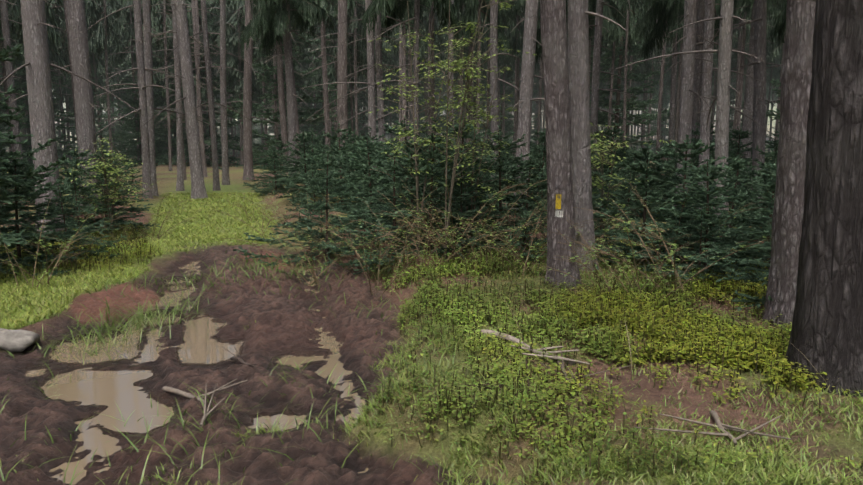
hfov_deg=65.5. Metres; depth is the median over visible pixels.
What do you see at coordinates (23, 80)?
spruce tree
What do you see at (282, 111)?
spruce tree
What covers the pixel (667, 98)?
understorey spruce
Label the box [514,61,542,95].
spruce tree
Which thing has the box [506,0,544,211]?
spruce tree
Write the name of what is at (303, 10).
spruce tree
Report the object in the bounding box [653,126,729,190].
young spruce
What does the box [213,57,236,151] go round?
spruce tree
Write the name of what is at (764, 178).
young spruce
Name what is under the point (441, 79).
spruce tree
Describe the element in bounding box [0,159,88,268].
young spruce
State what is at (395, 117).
understorey spruce
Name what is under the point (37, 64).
spruce tree
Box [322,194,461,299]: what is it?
twiggy shrub
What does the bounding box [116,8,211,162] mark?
spruce tree
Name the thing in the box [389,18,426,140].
spruce tree
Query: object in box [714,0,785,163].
spruce tree
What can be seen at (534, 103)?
spruce tree
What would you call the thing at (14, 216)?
young spruce
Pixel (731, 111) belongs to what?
understorey spruce
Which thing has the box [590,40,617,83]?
spruce tree
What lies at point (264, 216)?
twiggy shrub
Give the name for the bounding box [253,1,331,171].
spruce tree
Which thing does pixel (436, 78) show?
understorey spruce
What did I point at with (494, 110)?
spruce tree
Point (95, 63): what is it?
spruce tree
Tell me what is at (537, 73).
spruce tree
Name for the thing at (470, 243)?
twiggy shrub
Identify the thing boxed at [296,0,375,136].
spruce tree
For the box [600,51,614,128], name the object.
spruce tree
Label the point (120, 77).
spruce tree
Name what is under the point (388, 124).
spruce tree
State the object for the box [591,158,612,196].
young spruce
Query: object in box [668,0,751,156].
spruce tree
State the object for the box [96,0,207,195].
spruce tree
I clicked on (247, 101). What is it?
spruce tree
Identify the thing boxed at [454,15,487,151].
spruce tree
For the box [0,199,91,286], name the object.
twiggy shrub
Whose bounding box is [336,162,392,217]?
young spruce
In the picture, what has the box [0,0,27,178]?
spruce tree
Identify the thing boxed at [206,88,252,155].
understorey spruce
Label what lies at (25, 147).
understorey spruce
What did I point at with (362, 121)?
understorey spruce
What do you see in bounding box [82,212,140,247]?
twiggy shrub
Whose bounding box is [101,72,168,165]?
understorey spruce
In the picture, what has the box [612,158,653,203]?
young spruce
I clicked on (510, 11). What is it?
spruce tree
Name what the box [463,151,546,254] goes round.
young spruce
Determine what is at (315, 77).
spruce tree
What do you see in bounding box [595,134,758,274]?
young spruce
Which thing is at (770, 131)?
spruce tree
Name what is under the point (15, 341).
stone
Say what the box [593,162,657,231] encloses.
young spruce
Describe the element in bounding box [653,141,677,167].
young spruce
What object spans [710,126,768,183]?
young spruce
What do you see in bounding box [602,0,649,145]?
spruce tree
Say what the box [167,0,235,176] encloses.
spruce tree
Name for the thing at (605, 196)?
young spruce
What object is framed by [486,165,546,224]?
young spruce
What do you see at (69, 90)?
spruce tree
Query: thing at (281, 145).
young spruce
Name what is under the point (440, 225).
twiggy shrub
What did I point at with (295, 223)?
twiggy shrub
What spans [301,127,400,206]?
young spruce
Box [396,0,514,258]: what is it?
rowan sapling
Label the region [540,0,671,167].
understorey spruce
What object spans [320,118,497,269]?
young spruce
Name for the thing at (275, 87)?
spruce tree
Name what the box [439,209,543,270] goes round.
twiggy shrub
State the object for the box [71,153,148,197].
young spruce
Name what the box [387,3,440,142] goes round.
spruce tree
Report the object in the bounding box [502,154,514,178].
young spruce
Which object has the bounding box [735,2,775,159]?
spruce tree
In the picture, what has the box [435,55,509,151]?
understorey spruce
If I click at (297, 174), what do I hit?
young spruce
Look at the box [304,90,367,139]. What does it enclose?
understorey spruce
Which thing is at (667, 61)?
spruce tree
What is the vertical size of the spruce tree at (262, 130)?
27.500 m
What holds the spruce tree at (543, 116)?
on the terrain at (268, 324)
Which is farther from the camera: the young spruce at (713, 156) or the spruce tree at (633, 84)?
the spruce tree at (633, 84)
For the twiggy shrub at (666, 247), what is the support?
on the terrain at (268, 324)
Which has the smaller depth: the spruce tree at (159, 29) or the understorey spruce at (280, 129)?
the spruce tree at (159, 29)
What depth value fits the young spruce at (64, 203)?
11.36 m
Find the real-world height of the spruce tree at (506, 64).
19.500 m
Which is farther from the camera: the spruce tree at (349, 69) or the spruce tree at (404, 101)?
the spruce tree at (349, 69)
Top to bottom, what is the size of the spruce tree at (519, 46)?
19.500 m
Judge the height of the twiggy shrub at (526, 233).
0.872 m
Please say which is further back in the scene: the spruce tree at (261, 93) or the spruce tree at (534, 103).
the spruce tree at (534, 103)
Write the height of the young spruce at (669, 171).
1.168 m
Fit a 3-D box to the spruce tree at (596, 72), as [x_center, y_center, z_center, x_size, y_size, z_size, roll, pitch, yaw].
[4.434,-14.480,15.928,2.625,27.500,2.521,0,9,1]
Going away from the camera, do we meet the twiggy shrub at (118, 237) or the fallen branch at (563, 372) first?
the fallen branch at (563, 372)
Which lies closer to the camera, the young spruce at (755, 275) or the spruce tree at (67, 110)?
the young spruce at (755, 275)
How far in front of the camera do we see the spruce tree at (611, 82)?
29.56 m
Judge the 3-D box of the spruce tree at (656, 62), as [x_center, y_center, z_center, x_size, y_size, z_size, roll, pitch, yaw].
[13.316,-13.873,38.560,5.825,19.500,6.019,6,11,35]
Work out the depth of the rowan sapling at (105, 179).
10.28 m
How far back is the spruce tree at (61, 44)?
28.53 m
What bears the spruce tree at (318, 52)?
on the terrain at (268, 324)
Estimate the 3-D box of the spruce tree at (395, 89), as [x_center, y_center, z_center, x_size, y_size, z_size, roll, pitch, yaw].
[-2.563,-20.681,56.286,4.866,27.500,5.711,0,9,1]
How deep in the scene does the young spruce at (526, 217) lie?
7.53 m
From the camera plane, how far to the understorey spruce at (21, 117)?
34.11 m
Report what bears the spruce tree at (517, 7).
on the terrain at (268, 324)
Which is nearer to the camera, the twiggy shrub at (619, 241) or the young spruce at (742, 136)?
the twiggy shrub at (619, 241)
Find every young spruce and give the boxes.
[0,38,115,277]
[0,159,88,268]
[0,171,25,205]
[0,190,26,227]
[0,205,14,230]
[3,157,64,203]
[18,173,86,225]
[20,179,127,262]
[44,163,112,243]
[59,145,141,218]
[59,149,160,231]
[66,192,113,228]
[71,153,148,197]
[110,156,141,183]
[120,161,141,187]
[233,145,377,280]
[243,140,297,193]
[247,148,293,195]
[261,155,286,186]
[266,130,344,201]
[274,156,320,198]
[277,161,348,218]
[278,127,344,191]
[284,191,313,223]
[284,200,341,261]
[288,123,387,206]
[296,138,448,274]
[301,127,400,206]
[303,200,333,240]
[318,136,426,231]
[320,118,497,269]
[320,125,379,185]
[324,208,394,269]
[328,134,365,187]
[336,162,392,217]
[340,137,463,235]
[351,115,483,212]
[380,118,528,239]
[384,167,514,261]
[414,140,481,217]
[414,165,523,255]
[437,125,546,252]
[452,135,513,205]
[463,129,511,173]
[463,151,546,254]
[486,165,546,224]
[489,141,531,172]
[490,151,512,178]
[494,129,592,208]
[494,210,546,267]
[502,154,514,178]
[502,193,546,233]
[510,143,546,202]
[529,142,546,196]
[534,140,654,243]
[591,124,648,200]
[591,134,622,198]
[591,138,720,269]
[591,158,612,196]
[592,127,627,190]
[592,195,622,253]
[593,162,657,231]
[593,183,621,213]
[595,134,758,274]
[597,137,631,186]
[607,146,671,212]
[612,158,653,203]
[614,185,649,225]
[630,159,773,287]
[638,160,663,195]
[645,157,665,188]
[645,187,702,246]
[646,156,712,214]
[646,213,745,283]
[647,158,676,198]
[649,158,667,192]
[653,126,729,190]
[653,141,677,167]
[654,122,751,210]
[659,134,778,263]
[670,155,771,242]
[697,127,770,187]
[702,163,776,275]
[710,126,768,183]
[711,153,750,204]
[712,168,776,311]
[728,158,750,199]
[738,160,774,215]
[748,181,774,228]
[765,130,778,162]
[765,156,776,190]
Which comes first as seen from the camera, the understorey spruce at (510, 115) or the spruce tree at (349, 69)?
the spruce tree at (349, 69)
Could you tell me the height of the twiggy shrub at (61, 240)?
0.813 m
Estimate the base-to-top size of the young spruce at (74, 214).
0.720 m
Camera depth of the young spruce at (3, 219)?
9.41 m
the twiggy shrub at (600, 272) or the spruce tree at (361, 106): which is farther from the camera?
the spruce tree at (361, 106)
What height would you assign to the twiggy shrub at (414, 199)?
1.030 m
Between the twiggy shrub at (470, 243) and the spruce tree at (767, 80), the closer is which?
the twiggy shrub at (470, 243)
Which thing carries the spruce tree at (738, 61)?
on the terrain at (268, 324)
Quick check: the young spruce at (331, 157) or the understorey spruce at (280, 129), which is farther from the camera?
the understorey spruce at (280, 129)
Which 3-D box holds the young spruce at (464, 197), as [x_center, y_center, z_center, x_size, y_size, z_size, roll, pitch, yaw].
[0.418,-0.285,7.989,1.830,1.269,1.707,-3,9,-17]
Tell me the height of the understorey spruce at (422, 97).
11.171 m
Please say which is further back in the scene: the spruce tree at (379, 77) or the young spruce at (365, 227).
the spruce tree at (379, 77)
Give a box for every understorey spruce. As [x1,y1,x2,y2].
[0,11,95,166]
[0,70,31,159]
[0,123,11,167]
[7,73,107,156]
[69,63,136,160]
[70,72,133,153]
[97,42,187,164]
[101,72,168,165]
[115,72,161,158]
[139,80,217,157]
[140,0,272,166]
[153,77,208,162]
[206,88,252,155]
[218,18,351,169]
[231,108,269,152]
[254,118,280,146]
[268,103,306,146]
[272,62,322,154]
[287,39,363,153]
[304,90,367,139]
[322,100,366,155]
[332,86,367,143]
[348,63,396,152]
[377,66,427,148]
[385,59,457,146]
[397,71,448,149]
[406,92,427,153]
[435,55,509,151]
[436,86,482,133]
[479,59,519,153]
[500,62,541,152]
[510,96,540,146]
[530,38,647,162]
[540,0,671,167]
[633,89,668,150]
[635,71,670,152]
[660,45,770,154]
[729,95,771,149]
[765,29,785,160]
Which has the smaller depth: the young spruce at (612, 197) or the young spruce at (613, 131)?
the young spruce at (612, 197)
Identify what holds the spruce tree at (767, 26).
on the terrain at (268, 324)
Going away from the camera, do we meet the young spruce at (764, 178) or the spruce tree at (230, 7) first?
the young spruce at (764, 178)
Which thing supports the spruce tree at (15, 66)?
on the terrain at (268, 324)
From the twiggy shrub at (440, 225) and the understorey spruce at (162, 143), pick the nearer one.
the twiggy shrub at (440, 225)
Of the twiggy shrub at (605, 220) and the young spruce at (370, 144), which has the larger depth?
the young spruce at (370, 144)
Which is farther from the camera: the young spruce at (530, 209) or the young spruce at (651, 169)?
the young spruce at (651, 169)
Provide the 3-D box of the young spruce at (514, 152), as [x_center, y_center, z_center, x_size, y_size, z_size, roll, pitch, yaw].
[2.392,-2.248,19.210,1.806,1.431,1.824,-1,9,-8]
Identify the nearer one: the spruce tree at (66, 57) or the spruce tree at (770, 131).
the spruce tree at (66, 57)
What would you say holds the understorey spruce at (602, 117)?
on the terrain at (268, 324)
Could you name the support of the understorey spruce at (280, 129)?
on the terrain at (268, 324)
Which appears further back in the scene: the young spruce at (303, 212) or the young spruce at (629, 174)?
the young spruce at (629, 174)
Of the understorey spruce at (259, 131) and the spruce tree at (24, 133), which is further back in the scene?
the understorey spruce at (259, 131)
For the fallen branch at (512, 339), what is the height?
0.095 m
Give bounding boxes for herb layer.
[0,214,862,484]
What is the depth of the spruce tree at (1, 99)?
45.95 m
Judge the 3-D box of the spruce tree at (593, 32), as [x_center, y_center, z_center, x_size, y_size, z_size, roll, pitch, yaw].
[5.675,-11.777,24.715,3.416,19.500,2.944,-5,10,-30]
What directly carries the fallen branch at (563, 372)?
on the terrain at (268, 324)
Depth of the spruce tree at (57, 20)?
31.88 m
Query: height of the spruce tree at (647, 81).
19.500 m
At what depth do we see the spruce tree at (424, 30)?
43.12 m
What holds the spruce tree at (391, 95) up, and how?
on the terrain at (268, 324)
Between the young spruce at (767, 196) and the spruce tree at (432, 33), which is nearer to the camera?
the young spruce at (767, 196)
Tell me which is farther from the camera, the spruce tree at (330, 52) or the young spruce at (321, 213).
the spruce tree at (330, 52)
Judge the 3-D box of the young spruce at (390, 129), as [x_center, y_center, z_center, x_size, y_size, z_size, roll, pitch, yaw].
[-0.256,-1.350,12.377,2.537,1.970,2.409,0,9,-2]
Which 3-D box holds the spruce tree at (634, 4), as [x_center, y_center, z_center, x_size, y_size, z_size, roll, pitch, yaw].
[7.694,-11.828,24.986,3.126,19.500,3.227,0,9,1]
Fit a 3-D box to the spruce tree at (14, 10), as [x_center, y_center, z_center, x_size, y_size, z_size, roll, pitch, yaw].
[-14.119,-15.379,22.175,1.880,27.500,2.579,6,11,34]
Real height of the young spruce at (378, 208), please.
1.642 m
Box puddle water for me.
[25,260,367,484]
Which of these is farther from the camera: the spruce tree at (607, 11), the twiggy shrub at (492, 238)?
the spruce tree at (607, 11)
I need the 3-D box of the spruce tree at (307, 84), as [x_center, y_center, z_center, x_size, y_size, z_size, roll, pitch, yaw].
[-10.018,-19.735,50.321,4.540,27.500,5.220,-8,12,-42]
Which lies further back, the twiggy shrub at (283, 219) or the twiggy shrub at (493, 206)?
the twiggy shrub at (283, 219)
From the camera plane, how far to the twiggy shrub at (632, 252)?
5.54 m
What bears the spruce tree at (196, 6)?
on the terrain at (268, 324)
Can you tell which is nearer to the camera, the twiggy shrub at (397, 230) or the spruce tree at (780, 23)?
the twiggy shrub at (397, 230)
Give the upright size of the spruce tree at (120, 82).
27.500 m
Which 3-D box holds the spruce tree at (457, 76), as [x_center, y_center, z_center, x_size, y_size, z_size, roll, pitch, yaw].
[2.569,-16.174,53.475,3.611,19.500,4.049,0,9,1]
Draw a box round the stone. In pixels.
[0,328,39,352]
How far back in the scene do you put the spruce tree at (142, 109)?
16.24 m
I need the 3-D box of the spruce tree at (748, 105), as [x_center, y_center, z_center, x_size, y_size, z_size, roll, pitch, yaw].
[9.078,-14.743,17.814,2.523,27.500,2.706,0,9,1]
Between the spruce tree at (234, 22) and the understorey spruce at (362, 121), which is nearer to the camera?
the spruce tree at (234, 22)
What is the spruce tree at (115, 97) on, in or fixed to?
on the terrain at (268, 324)
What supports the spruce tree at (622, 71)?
on the terrain at (268, 324)
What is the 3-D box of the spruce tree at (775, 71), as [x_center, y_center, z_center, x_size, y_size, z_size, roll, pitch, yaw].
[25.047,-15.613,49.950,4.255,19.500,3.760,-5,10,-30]
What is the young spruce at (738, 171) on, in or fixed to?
on the terrain at (268, 324)
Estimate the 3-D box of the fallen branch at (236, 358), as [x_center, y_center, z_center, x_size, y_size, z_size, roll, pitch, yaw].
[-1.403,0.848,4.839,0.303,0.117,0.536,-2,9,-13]
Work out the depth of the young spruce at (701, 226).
6.49 m
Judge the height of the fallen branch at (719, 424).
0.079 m
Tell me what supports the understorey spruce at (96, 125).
on the terrain at (268, 324)
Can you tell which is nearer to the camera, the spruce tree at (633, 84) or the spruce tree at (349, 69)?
the spruce tree at (349, 69)
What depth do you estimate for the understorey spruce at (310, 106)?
53.94 m
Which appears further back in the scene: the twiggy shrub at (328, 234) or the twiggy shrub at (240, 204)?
the twiggy shrub at (240, 204)
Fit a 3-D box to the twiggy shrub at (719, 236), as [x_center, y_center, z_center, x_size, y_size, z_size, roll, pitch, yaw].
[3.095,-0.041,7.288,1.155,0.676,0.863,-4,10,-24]
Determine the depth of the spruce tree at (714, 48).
35.77 m
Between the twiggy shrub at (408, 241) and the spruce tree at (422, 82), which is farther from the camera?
the spruce tree at (422, 82)
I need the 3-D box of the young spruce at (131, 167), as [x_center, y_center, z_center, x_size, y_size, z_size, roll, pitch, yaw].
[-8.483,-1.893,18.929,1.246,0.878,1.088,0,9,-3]
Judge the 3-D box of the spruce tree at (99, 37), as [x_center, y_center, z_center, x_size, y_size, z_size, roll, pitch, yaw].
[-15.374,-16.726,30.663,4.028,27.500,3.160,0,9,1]
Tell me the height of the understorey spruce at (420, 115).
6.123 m
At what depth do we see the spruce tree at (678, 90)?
30.97 m
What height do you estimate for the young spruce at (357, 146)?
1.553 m
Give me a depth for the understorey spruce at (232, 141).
34.89 m
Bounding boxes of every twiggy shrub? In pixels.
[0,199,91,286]
[19,205,131,268]
[57,175,169,234]
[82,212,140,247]
[92,218,155,252]
[124,195,196,239]
[208,183,305,237]
[220,208,379,287]
[229,193,298,223]
[232,186,279,219]
[261,198,335,249]
[264,214,332,269]
[268,204,304,231]
[296,188,462,279]
[297,221,442,273]
[301,218,368,257]
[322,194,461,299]
[344,226,426,266]
[354,191,511,275]
[366,202,466,273]
[370,169,474,233]
[371,185,524,259]
[392,183,532,263]
[394,169,525,253]
[417,200,602,275]
[422,211,509,270]
[426,179,546,256]
[436,179,545,240]
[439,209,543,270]
[487,199,546,261]
[504,185,638,237]
[533,218,644,295]
[539,213,624,278]
[548,207,770,298]
[572,184,714,296]
[598,217,648,258]
[618,190,763,266]
[653,211,770,266]
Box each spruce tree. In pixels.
[0,0,27,159]
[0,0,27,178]
[0,0,60,63]
[0,0,69,78]
[0,0,142,233]
[0,9,65,159]
[0,23,24,113]
[0,54,51,160]
[7,17,20,163]
[8,0,98,129]
[45,0,100,206]
[49,0,109,144]
[49,0,111,163]
[49,16,95,159]
[51,51,62,156]
[53,0,125,113]
[59,0,127,158]
[85,0,141,165]
[87,0,185,198]
[89,2,131,141]
[90,2,133,157]
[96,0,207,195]
[97,54,133,144]
[98,14,129,156]
[99,0,163,164]
[106,0,154,108]
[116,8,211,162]
[123,0,205,190]
[132,0,212,127]
[141,0,201,170]
[141,0,214,179]
[141,0,256,198]
[142,0,202,121]
[167,0,231,160]
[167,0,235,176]
[167,0,250,184]
[171,0,254,190]
[185,0,231,149]
[195,6,217,158]
[198,0,269,85]
[202,5,219,99]
[206,0,243,161]
[208,0,260,164]
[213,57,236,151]
[213,62,258,156]
[215,0,283,179]
[215,3,260,110]
[227,0,306,164]
[228,10,269,112]
[234,0,302,146]
[239,0,309,167]
[240,0,326,179]
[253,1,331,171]
[253,25,303,167]
[254,76,277,149]
[266,31,313,95]
[283,30,320,152]
[294,38,320,134]
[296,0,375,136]
[301,34,353,88]
[302,0,364,171]
[302,0,366,158]
[302,2,360,150]
[304,0,429,183]
[306,0,431,171]
[308,16,360,131]
[315,47,367,123]
[318,0,382,137]
[325,3,366,152]
[347,20,375,131]
[357,0,473,157]
[357,18,398,121]
[357,28,407,116]
[359,18,398,130]
[367,42,407,143]
[374,0,430,140]
[376,98,391,146]
[382,48,420,107]
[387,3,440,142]
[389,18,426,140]
[394,10,425,138]
[394,18,408,154]
[406,2,460,131]
[406,6,446,137]
[406,9,436,117]
[411,11,442,126]
[413,0,441,132]
[419,4,448,136]
[427,6,483,116]
[434,12,475,84]
[435,59,447,94]
[438,0,481,143]
[439,1,483,141]
[443,0,502,148]
[447,53,467,89]
[448,0,454,145]
[454,0,510,158]
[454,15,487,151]
[463,65,482,143]
[473,4,518,161]
[475,0,515,137]
[475,0,539,154]
[479,0,544,177]
[483,31,510,131]
[484,4,524,160]
[484,16,523,83]
[498,1,537,112]
[498,57,511,101]
[502,3,538,153]
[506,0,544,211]
[513,0,567,120]
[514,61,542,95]
[520,60,543,138]
[532,101,541,142]
[534,56,542,86]
[535,2,541,167]
[539,1,544,146]
[540,0,581,287]
[567,0,605,43]
[567,0,617,100]
[567,0,626,270]
[567,0,648,188]
[588,0,628,108]
[588,0,647,147]
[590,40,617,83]
[599,67,615,128]
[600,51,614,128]
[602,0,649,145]
[605,2,643,139]
[607,0,656,168]
[614,7,648,97]
[616,0,764,229]
[618,1,660,146]
[621,71,645,146]
[623,0,665,150]
[631,53,656,150]
[632,14,678,149]
[634,50,665,147]
[635,0,715,160]
[641,70,657,146]
[650,0,668,168]
[650,8,682,153]
[651,54,670,94]
[657,40,680,87]
[659,6,718,50]
[659,40,670,138]
[664,0,715,205]
[665,39,680,69]
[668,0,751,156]
[668,0,768,209]
[674,56,681,168]
[704,0,779,207]
[710,21,738,147]
[712,3,720,77]
[713,38,746,76]
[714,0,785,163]
[714,0,786,185]
[715,3,749,160]
[716,11,767,139]
[731,20,768,99]
[732,12,769,84]
[733,4,783,45]
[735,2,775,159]
[736,3,772,125]
[747,26,779,87]
[748,64,782,105]
[761,0,815,327]
[765,34,782,139]
[766,1,785,164]
[766,59,779,153]
[767,32,782,88]
[770,2,786,51]
[773,3,786,43]
[785,0,862,396]
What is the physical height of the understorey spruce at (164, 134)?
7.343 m
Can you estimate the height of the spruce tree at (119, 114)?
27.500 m
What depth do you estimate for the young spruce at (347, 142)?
16.27 m
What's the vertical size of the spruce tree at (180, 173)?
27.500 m
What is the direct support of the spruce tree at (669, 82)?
on the terrain at (268, 324)
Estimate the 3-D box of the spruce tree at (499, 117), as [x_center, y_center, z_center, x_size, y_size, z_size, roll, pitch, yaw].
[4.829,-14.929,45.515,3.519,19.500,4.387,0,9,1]
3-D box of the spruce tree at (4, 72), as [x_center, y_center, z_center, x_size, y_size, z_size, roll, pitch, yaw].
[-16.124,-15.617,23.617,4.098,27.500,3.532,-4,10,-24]
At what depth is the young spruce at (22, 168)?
14.48 m
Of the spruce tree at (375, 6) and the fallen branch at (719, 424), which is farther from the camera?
the spruce tree at (375, 6)
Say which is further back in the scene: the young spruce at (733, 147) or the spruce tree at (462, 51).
the spruce tree at (462, 51)
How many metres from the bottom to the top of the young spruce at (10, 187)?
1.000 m
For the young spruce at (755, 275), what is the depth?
5.96 m
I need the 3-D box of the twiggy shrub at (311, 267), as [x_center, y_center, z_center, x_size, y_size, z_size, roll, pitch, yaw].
[-1.337,0.046,7.610,1.227,0.961,1.642,8,12,42]
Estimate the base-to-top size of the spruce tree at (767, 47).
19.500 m
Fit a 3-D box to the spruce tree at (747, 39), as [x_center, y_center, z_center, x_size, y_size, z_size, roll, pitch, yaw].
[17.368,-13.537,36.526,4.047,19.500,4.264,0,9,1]
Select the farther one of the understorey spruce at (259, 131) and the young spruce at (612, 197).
the understorey spruce at (259, 131)
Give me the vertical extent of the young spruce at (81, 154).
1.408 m
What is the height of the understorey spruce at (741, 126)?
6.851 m
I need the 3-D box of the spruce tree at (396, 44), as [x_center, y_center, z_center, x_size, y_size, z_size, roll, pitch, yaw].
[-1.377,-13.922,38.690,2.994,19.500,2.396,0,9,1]
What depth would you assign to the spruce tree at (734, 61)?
42.65 m
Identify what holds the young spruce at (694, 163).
on the terrain at (268, 324)
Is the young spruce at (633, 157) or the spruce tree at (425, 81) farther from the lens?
the spruce tree at (425, 81)
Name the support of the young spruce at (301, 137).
on the terrain at (268, 324)
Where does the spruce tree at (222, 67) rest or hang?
on the terrain at (268, 324)
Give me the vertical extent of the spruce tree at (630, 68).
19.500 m
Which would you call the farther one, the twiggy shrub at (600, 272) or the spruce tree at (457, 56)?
the spruce tree at (457, 56)
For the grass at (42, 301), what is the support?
on the terrain at (268, 324)
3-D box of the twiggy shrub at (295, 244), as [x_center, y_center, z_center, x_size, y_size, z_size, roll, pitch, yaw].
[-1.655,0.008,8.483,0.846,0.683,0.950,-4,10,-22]
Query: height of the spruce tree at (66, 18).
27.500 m
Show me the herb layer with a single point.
(662, 322)
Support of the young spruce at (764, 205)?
on the terrain at (268, 324)
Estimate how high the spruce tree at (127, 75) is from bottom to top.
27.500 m
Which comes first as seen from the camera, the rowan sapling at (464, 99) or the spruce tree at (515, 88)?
the rowan sapling at (464, 99)
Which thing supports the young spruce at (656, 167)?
on the terrain at (268, 324)
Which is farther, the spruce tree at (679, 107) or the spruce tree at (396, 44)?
the spruce tree at (396, 44)
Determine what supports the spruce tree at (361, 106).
on the terrain at (268, 324)
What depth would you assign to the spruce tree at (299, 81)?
44.05 m
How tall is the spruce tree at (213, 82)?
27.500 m
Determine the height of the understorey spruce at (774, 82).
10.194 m
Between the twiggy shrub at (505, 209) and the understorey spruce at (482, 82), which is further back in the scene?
the understorey spruce at (482, 82)
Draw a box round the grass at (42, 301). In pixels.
[0,191,862,484]
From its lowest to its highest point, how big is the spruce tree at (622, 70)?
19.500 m
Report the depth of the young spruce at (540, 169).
15.48 m
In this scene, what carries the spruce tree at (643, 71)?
on the terrain at (268, 324)
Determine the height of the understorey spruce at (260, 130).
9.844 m
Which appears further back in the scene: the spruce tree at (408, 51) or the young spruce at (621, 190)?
the spruce tree at (408, 51)
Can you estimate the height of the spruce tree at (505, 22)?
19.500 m
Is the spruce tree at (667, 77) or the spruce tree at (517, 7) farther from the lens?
the spruce tree at (667, 77)
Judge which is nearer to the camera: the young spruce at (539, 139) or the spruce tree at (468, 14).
the young spruce at (539, 139)
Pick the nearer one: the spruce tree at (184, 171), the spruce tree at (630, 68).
the spruce tree at (184, 171)
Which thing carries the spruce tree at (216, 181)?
on the terrain at (268, 324)
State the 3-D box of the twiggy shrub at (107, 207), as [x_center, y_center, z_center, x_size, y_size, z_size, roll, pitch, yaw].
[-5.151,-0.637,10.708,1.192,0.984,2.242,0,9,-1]
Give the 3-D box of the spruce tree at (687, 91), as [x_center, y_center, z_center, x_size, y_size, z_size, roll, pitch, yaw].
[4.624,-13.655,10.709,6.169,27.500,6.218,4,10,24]
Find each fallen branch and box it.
[162,378,247,426]
[213,344,256,367]
[465,359,534,395]
[480,329,589,365]
[542,349,635,392]
[635,410,790,444]
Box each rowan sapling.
[62,137,146,233]
[368,1,486,254]
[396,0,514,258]
[420,49,536,248]
[590,122,673,243]
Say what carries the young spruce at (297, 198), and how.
on the terrain at (268, 324)
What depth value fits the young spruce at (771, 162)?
17.18 m
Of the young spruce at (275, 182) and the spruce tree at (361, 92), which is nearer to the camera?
the young spruce at (275, 182)
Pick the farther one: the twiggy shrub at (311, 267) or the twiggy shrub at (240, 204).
the twiggy shrub at (240, 204)
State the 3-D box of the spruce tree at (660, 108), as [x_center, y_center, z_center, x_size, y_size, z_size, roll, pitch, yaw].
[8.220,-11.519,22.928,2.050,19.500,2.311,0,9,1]
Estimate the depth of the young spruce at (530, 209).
9.96 m
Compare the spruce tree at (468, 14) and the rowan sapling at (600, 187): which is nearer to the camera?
the rowan sapling at (600, 187)
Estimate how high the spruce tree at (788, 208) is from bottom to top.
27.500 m
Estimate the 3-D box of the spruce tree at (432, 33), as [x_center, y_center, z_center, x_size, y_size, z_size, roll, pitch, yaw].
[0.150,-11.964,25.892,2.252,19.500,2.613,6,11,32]
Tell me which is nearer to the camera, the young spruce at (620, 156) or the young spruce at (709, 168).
the young spruce at (709, 168)
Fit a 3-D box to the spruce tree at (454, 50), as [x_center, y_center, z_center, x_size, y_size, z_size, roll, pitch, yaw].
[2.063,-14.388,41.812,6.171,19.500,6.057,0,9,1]
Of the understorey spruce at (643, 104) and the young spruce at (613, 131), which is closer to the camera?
the young spruce at (613, 131)
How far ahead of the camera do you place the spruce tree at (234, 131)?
51.70 m
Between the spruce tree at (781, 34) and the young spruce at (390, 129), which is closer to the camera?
the young spruce at (390, 129)
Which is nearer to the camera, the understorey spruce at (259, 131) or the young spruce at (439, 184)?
the young spruce at (439, 184)
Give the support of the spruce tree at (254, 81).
on the terrain at (268, 324)
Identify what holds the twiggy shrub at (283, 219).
on the terrain at (268, 324)
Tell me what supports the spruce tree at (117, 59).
on the terrain at (268, 324)
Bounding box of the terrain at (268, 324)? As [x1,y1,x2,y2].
[0,70,862,484]
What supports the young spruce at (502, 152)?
on the terrain at (268, 324)
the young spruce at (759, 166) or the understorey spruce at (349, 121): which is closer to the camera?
the young spruce at (759, 166)
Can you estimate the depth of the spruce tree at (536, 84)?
57.16 m
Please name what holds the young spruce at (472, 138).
on the terrain at (268, 324)
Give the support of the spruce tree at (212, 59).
on the terrain at (268, 324)
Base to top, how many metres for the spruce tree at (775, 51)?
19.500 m
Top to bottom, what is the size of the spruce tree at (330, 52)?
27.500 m
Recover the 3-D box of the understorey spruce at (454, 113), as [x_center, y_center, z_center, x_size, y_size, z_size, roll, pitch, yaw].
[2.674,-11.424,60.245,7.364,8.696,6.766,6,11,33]
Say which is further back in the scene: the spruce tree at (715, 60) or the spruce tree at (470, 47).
the spruce tree at (715, 60)
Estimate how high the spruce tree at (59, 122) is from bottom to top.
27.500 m
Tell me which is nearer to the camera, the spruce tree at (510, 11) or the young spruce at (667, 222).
the young spruce at (667, 222)
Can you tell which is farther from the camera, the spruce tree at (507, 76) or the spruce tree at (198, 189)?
the spruce tree at (507, 76)
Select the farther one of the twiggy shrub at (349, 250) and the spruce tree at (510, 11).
the spruce tree at (510, 11)
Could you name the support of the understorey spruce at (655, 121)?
on the terrain at (268, 324)
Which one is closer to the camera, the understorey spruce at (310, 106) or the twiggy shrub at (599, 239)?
the twiggy shrub at (599, 239)
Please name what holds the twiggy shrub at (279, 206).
on the terrain at (268, 324)
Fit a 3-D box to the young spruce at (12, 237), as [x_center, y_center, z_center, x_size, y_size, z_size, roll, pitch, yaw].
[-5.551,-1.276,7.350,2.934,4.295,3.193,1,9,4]
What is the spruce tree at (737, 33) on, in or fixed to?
on the terrain at (268, 324)
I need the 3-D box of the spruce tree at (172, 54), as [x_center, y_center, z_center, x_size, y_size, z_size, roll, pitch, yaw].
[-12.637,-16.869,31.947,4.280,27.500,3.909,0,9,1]
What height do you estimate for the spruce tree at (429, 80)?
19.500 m
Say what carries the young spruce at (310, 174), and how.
on the terrain at (268, 324)
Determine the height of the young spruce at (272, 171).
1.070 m
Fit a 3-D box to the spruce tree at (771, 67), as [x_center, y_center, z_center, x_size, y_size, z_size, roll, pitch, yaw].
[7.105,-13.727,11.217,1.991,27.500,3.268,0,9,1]
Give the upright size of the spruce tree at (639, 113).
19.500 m
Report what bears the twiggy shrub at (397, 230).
on the terrain at (268, 324)
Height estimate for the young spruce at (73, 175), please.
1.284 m
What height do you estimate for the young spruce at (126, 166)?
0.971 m
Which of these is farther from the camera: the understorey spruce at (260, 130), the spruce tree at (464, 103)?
the understorey spruce at (260, 130)

